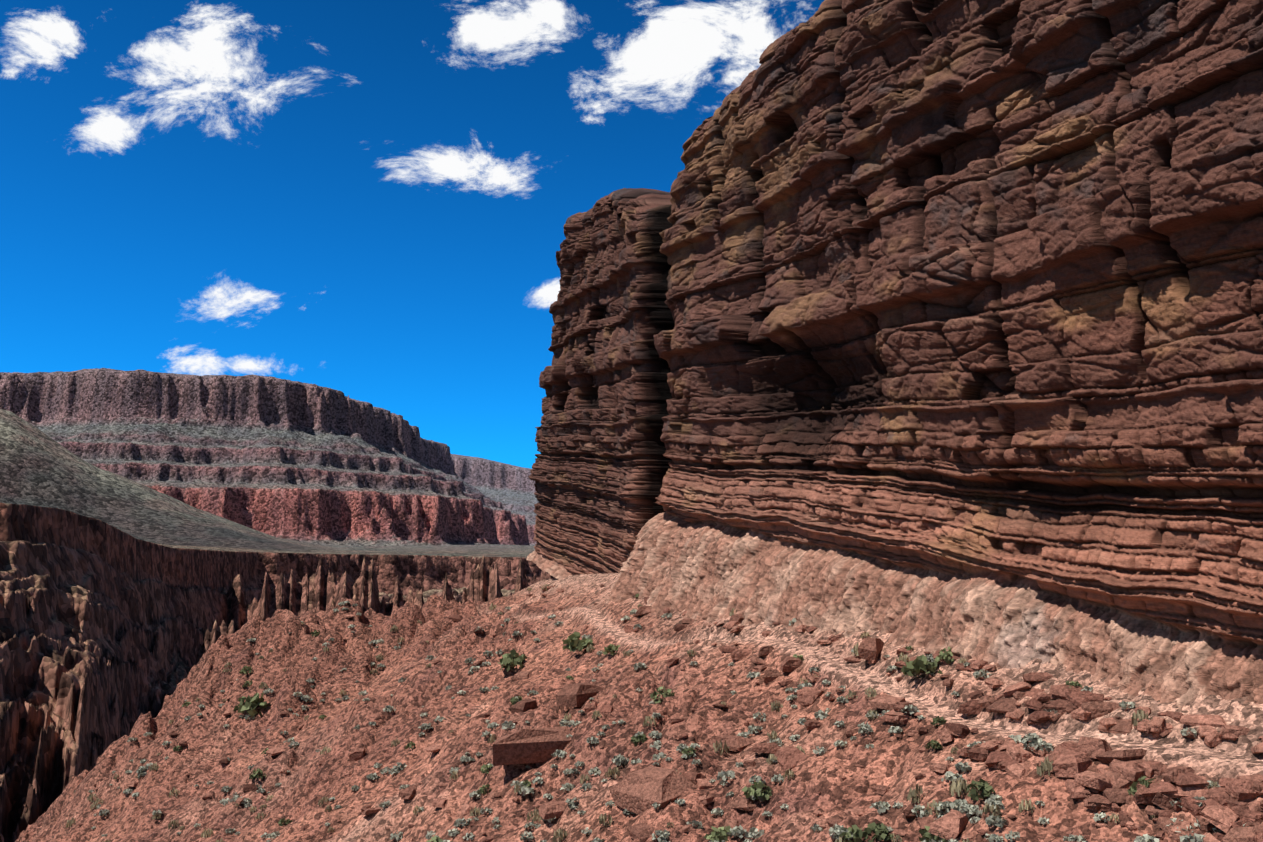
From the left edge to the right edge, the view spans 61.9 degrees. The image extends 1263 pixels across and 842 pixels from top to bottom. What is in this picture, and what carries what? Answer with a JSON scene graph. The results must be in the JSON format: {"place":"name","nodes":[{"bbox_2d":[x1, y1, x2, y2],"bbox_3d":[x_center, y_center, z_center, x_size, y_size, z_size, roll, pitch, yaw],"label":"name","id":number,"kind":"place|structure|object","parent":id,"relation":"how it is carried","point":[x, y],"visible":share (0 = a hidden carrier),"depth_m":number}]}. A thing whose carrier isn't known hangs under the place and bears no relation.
{"place":"outdoors","nodes":[
{"label":"outdoors","id":0,"kind":"place"},
{"bbox_2d":[0,368,554,841],"bbox_3d":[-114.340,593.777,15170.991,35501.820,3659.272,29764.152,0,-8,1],"label":"canyon","id":1,"kind":"structure","parent":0,"point":[160,534],"depth_m":2328.22},
{"bbox_2d":[0,0,823,468],"label":"sky","id":2,"kind":"structure","parent":0,"point":[371,201]},
{"bbox_2d":[15,573,1262,841],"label":"terrain","id":3,"kind":"structure","parent":0,"point":[301,791],"depth_m":48.83},
{"bbox_2d":[66,584,1248,841],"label":"shrubs","id":4,"kind":"object","parent":3,"relation":"on","point":[836,832],"visible":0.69,"depth_m":36.89},
{"bbox_2d":[67,584,1262,841],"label":"boulders","id":5,"kind":"object","parent":3,"relation":"on","point":[1229,808],"visible":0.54,"depth_m":29.38},
{"bbox_2d":[526,0,1262,708],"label":"cliff","id":6,"kind":"structure","parent":0,"point":[932,326],"depth_m":38.74}
]}

